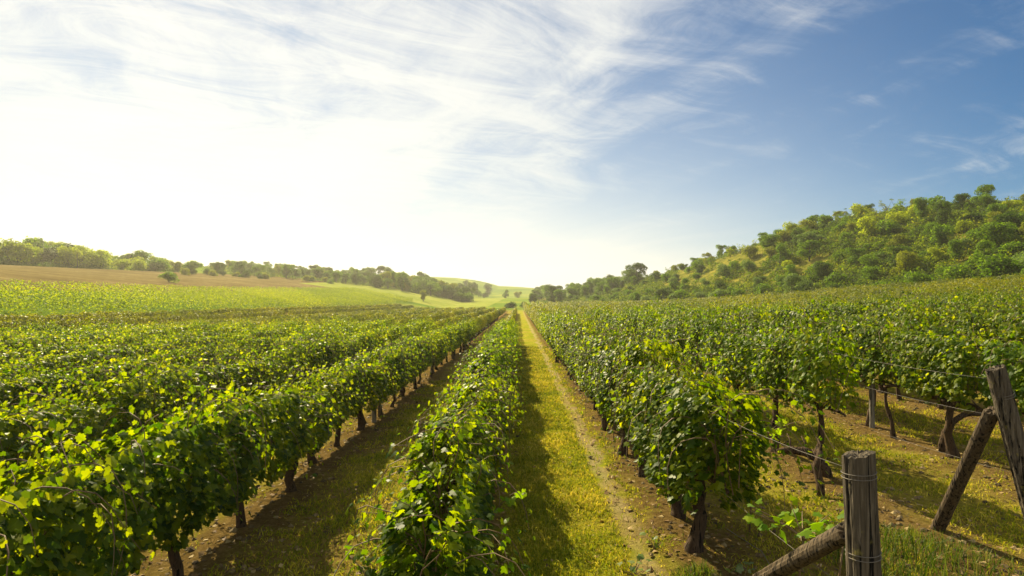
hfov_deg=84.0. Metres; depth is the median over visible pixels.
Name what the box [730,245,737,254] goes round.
tree
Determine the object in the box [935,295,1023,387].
grapevine
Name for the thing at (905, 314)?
grapevine
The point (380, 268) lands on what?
tree
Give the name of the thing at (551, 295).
tree
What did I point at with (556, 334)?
grapevine
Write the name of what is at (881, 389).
grapevine
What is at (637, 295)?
tree
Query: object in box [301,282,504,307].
meadow
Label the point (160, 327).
grapevine
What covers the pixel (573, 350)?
grapevine
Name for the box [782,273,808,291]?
tree
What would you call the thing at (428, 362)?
grapevine
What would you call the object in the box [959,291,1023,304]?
grapevine
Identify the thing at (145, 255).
shrub
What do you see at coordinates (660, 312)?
grapevine
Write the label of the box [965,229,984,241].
shrub
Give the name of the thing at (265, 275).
shrub
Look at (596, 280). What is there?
tree
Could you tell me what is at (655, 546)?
weed
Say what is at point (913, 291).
grapevine
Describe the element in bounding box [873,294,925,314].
grapevine
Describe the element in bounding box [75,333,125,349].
grapevine
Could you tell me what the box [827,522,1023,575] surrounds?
grass tuft
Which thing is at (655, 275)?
shrub
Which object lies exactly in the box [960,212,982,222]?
shrub
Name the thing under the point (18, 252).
shrub
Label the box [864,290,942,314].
grapevine
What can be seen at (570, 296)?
tree
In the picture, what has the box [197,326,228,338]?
grapevine
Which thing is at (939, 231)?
shrub
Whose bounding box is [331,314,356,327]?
grapevine
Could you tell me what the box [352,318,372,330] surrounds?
grapevine
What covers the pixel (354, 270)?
tree
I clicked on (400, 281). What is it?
tree
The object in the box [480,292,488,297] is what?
shrub
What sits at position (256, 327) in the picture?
grapevine
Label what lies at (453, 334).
grapevine
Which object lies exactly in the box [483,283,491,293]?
tree
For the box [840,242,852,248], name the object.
shrub
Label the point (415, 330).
grapevine
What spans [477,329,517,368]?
grapevine
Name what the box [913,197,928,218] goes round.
tree
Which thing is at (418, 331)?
grapevine
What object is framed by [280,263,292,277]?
tree
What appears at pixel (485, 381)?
grapevine
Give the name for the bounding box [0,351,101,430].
grapevine
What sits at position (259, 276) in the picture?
shrub
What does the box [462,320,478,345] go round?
grapevine
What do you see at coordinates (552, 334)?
grapevine
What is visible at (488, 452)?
grapevine
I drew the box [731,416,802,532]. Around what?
vine shoot
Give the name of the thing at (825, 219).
shrub
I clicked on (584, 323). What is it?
grapevine
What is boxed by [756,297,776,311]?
grapevine
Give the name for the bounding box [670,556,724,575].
grass tuft
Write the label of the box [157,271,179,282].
shrub
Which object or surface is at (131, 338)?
grapevine
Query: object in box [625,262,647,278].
tree
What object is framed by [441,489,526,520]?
vine shoot
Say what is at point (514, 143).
sky
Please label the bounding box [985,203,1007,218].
shrub
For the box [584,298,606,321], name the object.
grapevine
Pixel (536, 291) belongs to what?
tree
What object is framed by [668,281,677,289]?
tree
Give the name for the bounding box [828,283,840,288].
shrub
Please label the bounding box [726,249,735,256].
tree
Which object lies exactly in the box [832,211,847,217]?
tree
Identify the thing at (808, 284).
shrub
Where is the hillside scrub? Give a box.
[0,195,1023,303]
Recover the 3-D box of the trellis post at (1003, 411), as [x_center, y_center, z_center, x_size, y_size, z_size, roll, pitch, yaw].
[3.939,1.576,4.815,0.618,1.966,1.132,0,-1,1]
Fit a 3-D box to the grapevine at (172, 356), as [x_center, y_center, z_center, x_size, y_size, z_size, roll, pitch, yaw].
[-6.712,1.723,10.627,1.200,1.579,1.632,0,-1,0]
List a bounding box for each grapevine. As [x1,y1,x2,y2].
[0,319,44,333]
[0,325,58,350]
[0,330,20,353]
[0,335,78,360]
[0,345,21,364]
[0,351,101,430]
[0,355,37,377]
[0,367,68,411]
[0,373,149,486]
[0,394,89,495]
[0,421,192,575]
[1,345,94,396]
[10,328,38,335]
[17,329,42,339]
[23,322,66,335]
[29,329,70,337]
[30,320,65,330]
[36,329,92,346]
[44,324,88,332]
[44,333,113,357]
[44,379,274,575]
[48,354,204,439]
[52,325,96,335]
[52,342,142,380]
[58,352,164,404]
[60,326,118,344]
[70,318,116,331]
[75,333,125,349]
[78,324,123,335]
[83,334,161,359]
[98,319,129,328]
[99,326,155,347]
[100,332,130,344]
[104,323,136,333]
[110,339,192,382]
[118,323,164,338]
[129,338,182,358]
[132,324,179,336]
[139,328,174,343]
[140,350,249,420]
[141,319,179,329]
[144,369,323,527]
[146,328,205,351]
[154,334,227,371]
[155,327,203,340]
[157,322,195,334]
[177,318,211,331]
[183,331,231,351]
[185,329,218,338]
[187,317,220,331]
[190,340,241,379]
[192,353,282,399]
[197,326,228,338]
[203,321,246,338]
[217,330,248,347]
[219,339,267,363]
[221,327,258,340]
[226,346,302,397]
[227,330,280,359]
[230,321,257,331]
[231,319,261,328]
[238,324,277,338]
[244,322,270,331]
[246,334,320,394]
[246,379,352,492]
[253,321,278,329]
[258,321,290,340]
[265,319,298,336]
[267,337,291,350]
[268,319,291,326]
[268,363,366,463]
[276,332,308,347]
[279,318,298,327]
[284,322,305,333]
[285,323,325,341]
[286,328,347,383]
[288,318,309,327]
[293,354,386,446]
[297,327,349,372]
[300,320,342,340]
[303,319,331,330]
[320,317,345,328]
[325,321,359,338]
[328,337,364,365]
[329,417,534,575]
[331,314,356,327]
[333,318,366,334]
[334,330,370,364]
[334,352,411,430]
[342,328,381,360]
[343,340,421,416]
[348,323,390,355]
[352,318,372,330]
[356,328,395,348]
[360,322,377,331]
[361,319,384,331]
[367,393,513,568]
[373,319,409,344]
[374,314,396,327]
[374,340,427,406]
[379,332,432,396]
[389,324,414,337]
[389,325,410,345]
[394,332,437,383]
[395,323,416,337]
[397,333,445,388]
[402,317,430,333]
[403,392,515,522]
[407,322,425,335]
[408,316,436,333]
[408,323,420,335]
[416,316,437,332]
[417,328,451,377]
[421,326,451,373]
[421,328,455,369]
[427,321,458,364]
[428,362,526,470]
[436,360,525,419]
[436,366,526,441]
[437,319,466,358]
[440,325,461,361]
[442,321,467,353]
[448,344,515,398]
[456,341,526,389]
[457,318,474,349]
[457,320,475,351]
[462,317,478,343]
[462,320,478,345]
[467,338,523,378]
[473,331,518,353]
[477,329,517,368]
[478,328,521,363]
[482,326,517,348]
[486,325,521,349]
[491,342,516,376]
[492,321,519,335]
[495,320,517,336]
[495,320,518,336]
[502,318,518,329]
[535,303,566,362]
[538,310,569,353]
[541,308,569,359]
[544,307,575,365]
[546,302,598,374]
[546,312,575,369]
[551,299,600,379]
[551,316,603,384]
[553,309,603,391]
[553,320,611,397]
[564,306,666,455]
[566,315,625,410]
[569,302,649,430]
[570,328,612,421]
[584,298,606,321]
[587,301,615,328]
[592,309,611,334]
[592,324,716,477]
[594,309,622,331]
[598,358,843,553]
[600,313,614,336]
[607,306,642,337]
[608,309,766,518]
[613,292,661,339]
[617,308,669,353]
[620,295,662,353]
[631,306,678,350]
[642,310,689,364]
[653,299,680,316]
[658,295,714,364]
[660,299,681,308]
[661,293,747,372]
[661,301,691,317]
[661,310,722,372]
[668,296,698,317]
[675,306,714,329]
[684,320,768,422]
[692,299,724,322]
[696,300,718,312]
[705,303,727,316]
[712,301,809,451]
[714,302,763,379]
[719,290,774,385]
[720,296,751,311]
[727,297,867,473]
[737,299,768,312]
[737,302,757,311]
[744,304,790,358]
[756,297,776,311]
[760,293,792,318]
[762,299,834,398]
[765,295,795,309]
[782,310,850,409]
[804,291,844,311]
[810,293,848,310]
[813,305,855,383]
[816,296,858,318]
[817,305,928,426]
[826,296,871,319]
[833,304,894,392]
[840,304,905,319]
[850,301,976,438]
[855,293,893,306]
[856,291,966,399]
[864,289,902,304]
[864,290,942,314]
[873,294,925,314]
[875,296,1023,458]
[880,304,977,408]
[895,287,926,305]
[898,295,953,306]
[904,296,938,309]
[916,286,988,311]
[922,283,1011,387]
[928,287,966,300]
[930,287,993,302]
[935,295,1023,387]
[939,293,994,301]
[944,280,1023,308]
[955,288,1023,344]
[959,275,1023,309]
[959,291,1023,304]
[960,284,987,297]
[974,286,1021,298]
[974,313,1023,420]
[978,288,1015,302]
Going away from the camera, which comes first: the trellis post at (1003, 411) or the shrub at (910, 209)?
the trellis post at (1003, 411)
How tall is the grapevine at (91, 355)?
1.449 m
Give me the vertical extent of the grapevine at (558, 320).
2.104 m
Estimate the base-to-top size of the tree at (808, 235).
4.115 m
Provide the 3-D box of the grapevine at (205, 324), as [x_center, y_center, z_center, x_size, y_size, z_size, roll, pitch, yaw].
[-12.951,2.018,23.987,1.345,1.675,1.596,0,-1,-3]
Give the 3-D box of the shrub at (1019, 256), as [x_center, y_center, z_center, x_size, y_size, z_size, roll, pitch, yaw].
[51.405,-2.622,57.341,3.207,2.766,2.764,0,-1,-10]
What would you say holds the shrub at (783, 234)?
on the ground at (526, 333)
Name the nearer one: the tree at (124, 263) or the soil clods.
the soil clods
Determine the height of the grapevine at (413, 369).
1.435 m
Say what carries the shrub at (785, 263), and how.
on the ground at (526, 333)
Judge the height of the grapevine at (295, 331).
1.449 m
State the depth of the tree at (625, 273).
183.62 m
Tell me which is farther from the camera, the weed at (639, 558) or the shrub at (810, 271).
the shrub at (810, 271)
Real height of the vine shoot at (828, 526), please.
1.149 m
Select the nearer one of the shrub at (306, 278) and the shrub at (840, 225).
the shrub at (840, 225)
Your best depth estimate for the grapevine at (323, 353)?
12.86 m
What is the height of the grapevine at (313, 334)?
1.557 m
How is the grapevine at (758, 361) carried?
on the ground at (526, 333)
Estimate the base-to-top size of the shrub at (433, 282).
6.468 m
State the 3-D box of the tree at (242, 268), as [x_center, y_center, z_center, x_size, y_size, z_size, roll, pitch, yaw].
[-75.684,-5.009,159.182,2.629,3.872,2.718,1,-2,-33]
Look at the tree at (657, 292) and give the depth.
110.07 m
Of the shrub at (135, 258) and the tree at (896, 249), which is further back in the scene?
the shrub at (135, 258)
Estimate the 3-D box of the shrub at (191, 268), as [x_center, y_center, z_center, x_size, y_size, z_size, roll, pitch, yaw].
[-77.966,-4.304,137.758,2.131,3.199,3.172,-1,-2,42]
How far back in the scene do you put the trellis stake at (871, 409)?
9.26 m
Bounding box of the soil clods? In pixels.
[132,376,1023,575]
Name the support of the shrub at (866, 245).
on the ground at (526, 333)
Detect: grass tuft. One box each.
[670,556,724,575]
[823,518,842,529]
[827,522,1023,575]
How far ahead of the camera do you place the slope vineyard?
55.61 m
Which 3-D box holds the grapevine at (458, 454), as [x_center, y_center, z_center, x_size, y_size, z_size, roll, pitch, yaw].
[-0.488,1.614,4.403,1.002,1.514,2.077,0,-1,2]
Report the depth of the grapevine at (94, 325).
22.98 m
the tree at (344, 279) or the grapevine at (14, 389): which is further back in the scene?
the tree at (344, 279)
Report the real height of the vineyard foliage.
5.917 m
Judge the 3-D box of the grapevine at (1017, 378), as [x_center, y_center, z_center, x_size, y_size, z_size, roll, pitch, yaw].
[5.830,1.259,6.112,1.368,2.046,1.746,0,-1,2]
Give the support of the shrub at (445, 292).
on the ground at (526, 333)
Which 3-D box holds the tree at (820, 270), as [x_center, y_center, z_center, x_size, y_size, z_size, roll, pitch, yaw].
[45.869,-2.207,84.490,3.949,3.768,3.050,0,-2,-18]
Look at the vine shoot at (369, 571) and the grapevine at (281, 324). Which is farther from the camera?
the grapevine at (281, 324)
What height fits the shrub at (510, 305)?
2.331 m
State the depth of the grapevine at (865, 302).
22.87 m
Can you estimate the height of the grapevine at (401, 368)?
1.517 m
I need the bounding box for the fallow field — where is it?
[0,265,330,291]
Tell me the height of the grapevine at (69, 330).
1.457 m
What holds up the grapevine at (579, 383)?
on the ground at (526, 333)
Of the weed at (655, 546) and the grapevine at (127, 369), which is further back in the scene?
the grapevine at (127, 369)
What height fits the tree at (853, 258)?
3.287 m
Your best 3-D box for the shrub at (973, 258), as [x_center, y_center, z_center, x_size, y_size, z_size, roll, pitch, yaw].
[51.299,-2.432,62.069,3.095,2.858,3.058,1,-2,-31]
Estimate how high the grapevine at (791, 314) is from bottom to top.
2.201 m
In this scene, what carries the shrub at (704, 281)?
on the ground at (526, 333)
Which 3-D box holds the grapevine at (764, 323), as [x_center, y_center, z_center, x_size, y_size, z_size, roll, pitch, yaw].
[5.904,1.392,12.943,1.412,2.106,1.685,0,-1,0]
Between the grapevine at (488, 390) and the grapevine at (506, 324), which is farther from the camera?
the grapevine at (506, 324)
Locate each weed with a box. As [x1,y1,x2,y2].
[617,554,652,575]
[639,527,662,549]
[725,561,754,575]
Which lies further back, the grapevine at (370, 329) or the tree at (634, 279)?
the tree at (634, 279)
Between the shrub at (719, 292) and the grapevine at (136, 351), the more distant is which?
the shrub at (719, 292)
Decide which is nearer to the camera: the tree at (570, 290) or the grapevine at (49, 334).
the grapevine at (49, 334)
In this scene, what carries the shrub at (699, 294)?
on the ground at (526, 333)
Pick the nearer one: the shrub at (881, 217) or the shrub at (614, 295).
the shrub at (881, 217)
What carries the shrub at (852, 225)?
on the ground at (526, 333)
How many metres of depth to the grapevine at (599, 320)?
23.44 m
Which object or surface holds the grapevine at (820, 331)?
on the ground at (526, 333)
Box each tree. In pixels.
[27,247,42,264]
[44,241,54,245]
[54,245,82,267]
[73,250,82,267]
[113,259,120,266]
[117,259,129,269]
[120,254,133,259]
[169,261,183,270]
[212,261,221,271]
[215,262,226,271]
[231,261,245,271]
[236,263,245,273]
[252,265,265,274]
[274,265,281,274]
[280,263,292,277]
[292,269,299,278]
[304,269,310,275]
[311,268,322,278]
[324,270,333,278]
[329,271,340,281]
[339,272,350,283]
[348,269,359,277]
[350,272,358,283]
[358,271,370,282]
[365,267,376,279]
[376,266,388,274]
[379,271,394,286]
[382,278,392,288]
[390,271,396,286]
[394,271,405,290]
[402,273,410,286]
[409,276,425,289]
[410,278,426,291]
[417,271,425,275]
[419,290,426,300]
[424,283,437,294]
[443,283,457,297]
[455,287,468,295]
[464,286,475,294]
[466,282,479,295]
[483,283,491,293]
[513,291,521,297]
[528,293,537,301]
[531,289,540,300]
[541,286,549,296]
[544,284,565,301]
[553,289,565,301]
[564,286,580,295]
[567,294,576,300]
[568,283,582,294]
[580,285,588,295]
[585,277,595,293]
[591,277,605,290]
[596,281,605,291]
[603,285,609,294]
[604,276,620,289]
[621,269,637,280]
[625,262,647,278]
[630,276,636,284]
[632,292,640,300]
[654,289,672,299]
[662,274,671,281]
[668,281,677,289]
[680,278,690,289]
[702,252,711,258]
[707,258,715,265]
[716,244,727,255]
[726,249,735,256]
[727,286,734,294]
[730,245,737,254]
[753,277,761,290]
[757,232,767,240]
[759,234,780,248]
[772,243,791,263]
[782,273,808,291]
[784,264,799,275]
[790,227,803,245]
[796,231,816,248]
[796,239,822,261]
[806,215,819,225]
[808,260,834,281]
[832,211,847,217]
[833,212,842,219]
[844,247,864,264]
[845,208,855,218]
[858,254,878,268]
[864,203,874,209]
[878,199,893,210]
[887,245,911,267]
[890,250,922,274]
[896,199,905,210]
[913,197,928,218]
[924,247,946,262]
[932,200,952,224]
[947,239,963,263]
[949,193,975,209]
[970,184,995,204]
[974,221,1021,248]
[975,240,997,257]
[978,194,996,207]
[986,211,1002,223]
[991,211,1023,236]
[1018,222,1023,241]
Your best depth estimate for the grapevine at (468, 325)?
26.42 m
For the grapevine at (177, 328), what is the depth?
21.68 m
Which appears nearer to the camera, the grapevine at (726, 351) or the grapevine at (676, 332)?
the grapevine at (726, 351)
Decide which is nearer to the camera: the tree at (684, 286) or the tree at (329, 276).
the tree at (684, 286)
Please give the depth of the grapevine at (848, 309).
16.95 m
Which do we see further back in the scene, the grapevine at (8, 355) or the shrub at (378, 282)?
the shrub at (378, 282)
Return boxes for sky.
[0,0,1023,288]
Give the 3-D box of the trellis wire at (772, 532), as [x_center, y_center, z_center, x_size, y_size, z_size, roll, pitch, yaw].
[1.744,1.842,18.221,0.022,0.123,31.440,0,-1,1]
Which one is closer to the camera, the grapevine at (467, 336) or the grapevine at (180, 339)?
the grapevine at (180, 339)
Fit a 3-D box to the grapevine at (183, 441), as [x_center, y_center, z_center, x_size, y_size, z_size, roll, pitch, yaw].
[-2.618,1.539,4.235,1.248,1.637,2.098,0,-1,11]
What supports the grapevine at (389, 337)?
on the ground at (526, 333)
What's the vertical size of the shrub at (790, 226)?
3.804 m
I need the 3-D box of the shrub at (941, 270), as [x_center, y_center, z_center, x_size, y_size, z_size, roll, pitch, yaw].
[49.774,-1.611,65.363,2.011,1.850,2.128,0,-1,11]
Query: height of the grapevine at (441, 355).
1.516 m
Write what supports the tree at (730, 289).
on the ground at (526, 333)
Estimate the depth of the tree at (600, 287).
181.22 m
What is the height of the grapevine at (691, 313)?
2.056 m
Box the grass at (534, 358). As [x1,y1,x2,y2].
[58,346,1023,575]
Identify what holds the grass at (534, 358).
on the ground at (526, 333)
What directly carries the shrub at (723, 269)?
on the ground at (526, 333)
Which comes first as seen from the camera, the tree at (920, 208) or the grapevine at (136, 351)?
the grapevine at (136, 351)
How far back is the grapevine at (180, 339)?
14.97 m
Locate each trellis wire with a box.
[682,338,978,412]
[709,410,840,465]
[711,481,829,575]
[727,529,769,564]
[739,336,980,377]
[806,406,1010,472]
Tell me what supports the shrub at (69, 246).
on the ground at (526, 333)
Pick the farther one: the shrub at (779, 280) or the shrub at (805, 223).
the shrub at (805, 223)
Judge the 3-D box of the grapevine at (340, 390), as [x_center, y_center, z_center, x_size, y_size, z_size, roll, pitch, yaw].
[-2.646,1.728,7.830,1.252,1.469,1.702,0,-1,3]
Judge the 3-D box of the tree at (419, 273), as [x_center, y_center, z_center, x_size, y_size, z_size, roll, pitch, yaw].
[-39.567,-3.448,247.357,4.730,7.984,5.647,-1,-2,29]
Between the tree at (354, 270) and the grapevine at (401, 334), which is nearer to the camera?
the grapevine at (401, 334)
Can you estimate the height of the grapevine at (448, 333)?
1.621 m
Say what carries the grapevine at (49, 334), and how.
on the ground at (526, 333)
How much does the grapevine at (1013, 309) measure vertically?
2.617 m
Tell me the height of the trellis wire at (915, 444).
0.119 m
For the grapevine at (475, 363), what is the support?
on the ground at (526, 333)
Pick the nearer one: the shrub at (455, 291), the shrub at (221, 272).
the shrub at (221, 272)
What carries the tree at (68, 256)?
on the ground at (526, 333)
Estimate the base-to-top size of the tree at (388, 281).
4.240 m
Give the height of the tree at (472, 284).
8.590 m
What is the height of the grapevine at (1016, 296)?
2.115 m
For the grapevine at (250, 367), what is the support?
on the ground at (526, 333)
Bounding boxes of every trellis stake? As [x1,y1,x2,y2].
[372,406,375,422]
[868,361,874,427]
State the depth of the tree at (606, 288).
167.77 m
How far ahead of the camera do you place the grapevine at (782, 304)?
25.75 m
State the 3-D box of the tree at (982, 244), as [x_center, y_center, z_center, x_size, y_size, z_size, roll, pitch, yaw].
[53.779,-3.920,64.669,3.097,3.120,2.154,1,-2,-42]
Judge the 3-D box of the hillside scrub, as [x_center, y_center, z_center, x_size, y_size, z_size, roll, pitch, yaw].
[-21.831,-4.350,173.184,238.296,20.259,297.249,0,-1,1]
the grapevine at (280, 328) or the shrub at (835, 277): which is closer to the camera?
the grapevine at (280, 328)
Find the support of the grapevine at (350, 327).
on the ground at (526, 333)
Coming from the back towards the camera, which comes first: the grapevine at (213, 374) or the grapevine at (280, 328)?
the grapevine at (280, 328)
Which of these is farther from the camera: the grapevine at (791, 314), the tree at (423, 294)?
the tree at (423, 294)
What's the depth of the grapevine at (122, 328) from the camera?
21.84 m
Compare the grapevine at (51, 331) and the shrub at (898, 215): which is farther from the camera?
the shrub at (898, 215)
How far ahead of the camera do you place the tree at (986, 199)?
88.60 m
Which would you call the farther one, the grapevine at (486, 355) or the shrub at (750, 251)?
the shrub at (750, 251)
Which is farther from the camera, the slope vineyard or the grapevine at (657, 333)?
the slope vineyard
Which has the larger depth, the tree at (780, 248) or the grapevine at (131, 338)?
the tree at (780, 248)
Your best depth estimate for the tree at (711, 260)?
130.16 m
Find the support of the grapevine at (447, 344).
on the ground at (526, 333)
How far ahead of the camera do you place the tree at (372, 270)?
211.27 m
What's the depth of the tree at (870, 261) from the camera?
79.27 m
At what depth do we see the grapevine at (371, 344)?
17.03 m
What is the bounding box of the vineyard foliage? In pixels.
[0,272,1023,340]
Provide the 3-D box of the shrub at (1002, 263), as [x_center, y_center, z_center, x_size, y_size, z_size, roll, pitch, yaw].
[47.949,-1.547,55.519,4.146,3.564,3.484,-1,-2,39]
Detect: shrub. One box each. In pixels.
[0,238,37,262]
[0,244,10,261]
[19,236,47,246]
[28,247,63,264]
[30,241,56,261]
[51,242,82,264]
[60,245,87,263]
[80,248,111,268]
[129,250,153,264]
[129,256,144,263]
[130,259,149,270]
[141,257,171,271]
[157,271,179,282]
[179,268,190,274]
[181,260,204,269]
[183,264,197,273]
[208,270,218,275]
[218,269,226,275]
[238,269,250,277]
[255,272,262,278]
[261,272,269,278]
[301,275,310,281]
[359,274,366,282]
[366,274,383,287]
[400,282,411,290]
[408,281,423,292]
[425,280,439,293]
[432,286,442,296]
[438,285,452,297]
[447,288,463,298]
[453,292,463,300]
[460,292,473,301]
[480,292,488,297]
[504,302,517,307]
[589,295,600,300]
[607,292,618,299]
[641,295,651,300]
[649,272,661,280]
[668,276,677,281]
[670,265,677,271]
[671,289,689,298]
[690,260,703,270]
[692,273,701,278]
[694,291,707,297]
[696,264,705,273]
[699,278,709,286]
[708,289,728,296]
[713,263,732,277]
[714,280,726,289]
[729,260,739,270]
[731,288,746,295]
[740,245,758,258]
[740,259,756,270]
[747,271,761,280]
[754,282,770,293]
[758,276,766,283]
[763,246,777,258]
[773,274,792,288]
[776,229,790,241]
[781,260,793,272]
[782,221,799,231]
[792,219,816,230]
[797,280,818,290]
[807,263,826,274]
[812,234,823,239]
[816,214,833,224]
[824,272,846,286]
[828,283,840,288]
[831,221,846,231]
[832,252,845,261]
[839,232,849,240]
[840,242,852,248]
[845,222,858,232]
[849,203,870,218]
[856,215,877,236]
[860,265,881,280]
[863,243,871,251]
[868,281,891,285]
[872,219,901,235]
[873,214,883,220]
[874,251,887,258]
[885,211,909,224]
[885,234,909,247]
[903,271,933,283]
[906,205,915,214]
[911,225,925,233]
[915,251,929,259]
[922,217,934,223]
[922,222,941,235]
[925,195,951,210]
[930,224,954,244]
[935,266,949,277]
[943,264,980,279]
[954,220,972,232]
[958,237,975,253]
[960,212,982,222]
[963,252,996,270]
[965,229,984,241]
[976,254,1023,278]
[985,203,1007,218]
[990,241,1023,256]
[1002,199,1022,208]
[1012,251,1023,264]
[1018,254,1023,266]
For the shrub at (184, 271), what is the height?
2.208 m
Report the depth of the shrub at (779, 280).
87.98 m
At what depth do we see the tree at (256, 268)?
161.11 m
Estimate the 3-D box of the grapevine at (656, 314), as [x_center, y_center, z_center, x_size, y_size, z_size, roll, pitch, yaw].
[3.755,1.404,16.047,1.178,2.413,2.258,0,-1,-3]
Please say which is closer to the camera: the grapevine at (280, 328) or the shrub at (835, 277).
the grapevine at (280, 328)
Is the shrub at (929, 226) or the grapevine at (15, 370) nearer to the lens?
the grapevine at (15, 370)
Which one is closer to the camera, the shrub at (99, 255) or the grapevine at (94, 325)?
the grapevine at (94, 325)
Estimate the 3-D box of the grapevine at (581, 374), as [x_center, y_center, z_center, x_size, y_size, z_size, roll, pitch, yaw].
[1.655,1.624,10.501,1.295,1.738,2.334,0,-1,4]
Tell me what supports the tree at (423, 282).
on the ground at (526, 333)
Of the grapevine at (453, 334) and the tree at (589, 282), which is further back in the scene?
the tree at (589, 282)
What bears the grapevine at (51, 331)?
on the ground at (526, 333)
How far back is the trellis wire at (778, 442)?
3.31 m
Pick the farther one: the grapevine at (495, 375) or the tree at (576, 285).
the tree at (576, 285)
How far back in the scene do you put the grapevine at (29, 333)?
17.78 m
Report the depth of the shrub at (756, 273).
100.38 m
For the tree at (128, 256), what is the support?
on the ground at (526, 333)
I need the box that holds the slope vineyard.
[0,278,412,316]
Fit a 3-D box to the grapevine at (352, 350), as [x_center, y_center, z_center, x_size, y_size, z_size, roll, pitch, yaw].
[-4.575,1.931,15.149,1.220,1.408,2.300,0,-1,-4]
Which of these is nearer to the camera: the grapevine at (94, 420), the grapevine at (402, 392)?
the grapevine at (94, 420)
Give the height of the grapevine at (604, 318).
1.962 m
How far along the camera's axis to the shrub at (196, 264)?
149.67 m
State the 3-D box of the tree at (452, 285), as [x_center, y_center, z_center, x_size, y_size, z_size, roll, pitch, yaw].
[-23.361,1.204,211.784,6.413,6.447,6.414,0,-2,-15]
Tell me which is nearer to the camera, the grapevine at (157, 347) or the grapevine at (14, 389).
the grapevine at (14, 389)
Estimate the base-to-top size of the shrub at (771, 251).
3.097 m
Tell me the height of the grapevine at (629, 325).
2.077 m
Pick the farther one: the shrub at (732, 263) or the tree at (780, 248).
the shrub at (732, 263)
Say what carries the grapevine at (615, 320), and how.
on the ground at (526, 333)
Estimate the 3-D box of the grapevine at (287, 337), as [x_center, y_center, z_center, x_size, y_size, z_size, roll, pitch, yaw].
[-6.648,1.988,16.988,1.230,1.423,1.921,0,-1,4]
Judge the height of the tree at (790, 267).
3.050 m
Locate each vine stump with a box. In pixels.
[776,433,832,477]
[812,437,824,496]
[938,400,981,451]
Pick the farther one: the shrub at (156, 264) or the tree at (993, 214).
the shrub at (156, 264)
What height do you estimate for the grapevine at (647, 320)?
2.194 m
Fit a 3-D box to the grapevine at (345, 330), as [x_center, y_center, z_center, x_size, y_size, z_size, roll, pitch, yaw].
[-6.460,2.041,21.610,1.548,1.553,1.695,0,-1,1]
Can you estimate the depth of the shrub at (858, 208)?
107.28 m
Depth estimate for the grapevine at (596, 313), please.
24.12 m
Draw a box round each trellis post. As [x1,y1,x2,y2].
[751,450,881,575]
[930,364,1023,531]
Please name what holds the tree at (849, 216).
on the ground at (526, 333)
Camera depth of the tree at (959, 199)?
90.89 m
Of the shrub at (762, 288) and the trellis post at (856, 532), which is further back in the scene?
the shrub at (762, 288)
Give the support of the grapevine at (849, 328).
on the ground at (526, 333)
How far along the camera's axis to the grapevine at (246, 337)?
18.10 m
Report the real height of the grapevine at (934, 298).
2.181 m
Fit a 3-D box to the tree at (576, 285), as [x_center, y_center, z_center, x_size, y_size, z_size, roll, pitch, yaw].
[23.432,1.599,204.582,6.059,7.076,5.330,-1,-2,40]
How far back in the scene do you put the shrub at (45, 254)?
118.74 m
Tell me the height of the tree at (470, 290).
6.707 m
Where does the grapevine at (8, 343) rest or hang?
on the ground at (526, 333)
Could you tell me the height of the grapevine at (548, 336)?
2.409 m
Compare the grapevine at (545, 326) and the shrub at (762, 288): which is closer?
the grapevine at (545, 326)
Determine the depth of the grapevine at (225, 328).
21.50 m
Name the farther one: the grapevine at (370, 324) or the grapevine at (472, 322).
the grapevine at (472, 322)
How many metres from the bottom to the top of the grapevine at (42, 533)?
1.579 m
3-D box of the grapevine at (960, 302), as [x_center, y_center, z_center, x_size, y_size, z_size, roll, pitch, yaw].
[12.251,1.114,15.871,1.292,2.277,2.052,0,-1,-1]
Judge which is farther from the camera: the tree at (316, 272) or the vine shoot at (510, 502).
the tree at (316, 272)
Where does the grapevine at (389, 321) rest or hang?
on the ground at (526, 333)
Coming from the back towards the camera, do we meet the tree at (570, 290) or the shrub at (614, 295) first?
the tree at (570, 290)
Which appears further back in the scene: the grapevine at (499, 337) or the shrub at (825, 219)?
the shrub at (825, 219)
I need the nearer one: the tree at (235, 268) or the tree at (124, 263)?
the tree at (124, 263)
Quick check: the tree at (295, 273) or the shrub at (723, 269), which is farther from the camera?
the tree at (295, 273)
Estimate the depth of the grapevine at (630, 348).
6.73 m
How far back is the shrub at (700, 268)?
125.56 m
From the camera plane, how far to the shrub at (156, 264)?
138.31 m
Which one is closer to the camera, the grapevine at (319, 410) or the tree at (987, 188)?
the grapevine at (319, 410)
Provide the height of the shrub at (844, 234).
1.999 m
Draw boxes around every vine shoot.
[344,545,415,575]
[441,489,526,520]
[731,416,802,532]
[743,495,843,575]
[822,502,843,575]
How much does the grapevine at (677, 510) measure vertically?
2.195 m
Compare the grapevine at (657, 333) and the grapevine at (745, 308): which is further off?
the grapevine at (745, 308)
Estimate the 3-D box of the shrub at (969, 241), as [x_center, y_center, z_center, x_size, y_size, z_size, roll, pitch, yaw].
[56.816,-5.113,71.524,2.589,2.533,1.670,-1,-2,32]
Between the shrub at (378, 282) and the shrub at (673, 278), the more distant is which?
the shrub at (378, 282)
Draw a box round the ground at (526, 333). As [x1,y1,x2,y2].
[0,217,1023,575]
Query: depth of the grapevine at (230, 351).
13.01 m
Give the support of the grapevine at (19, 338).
on the ground at (526, 333)
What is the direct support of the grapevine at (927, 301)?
on the ground at (526, 333)
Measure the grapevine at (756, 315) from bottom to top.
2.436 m

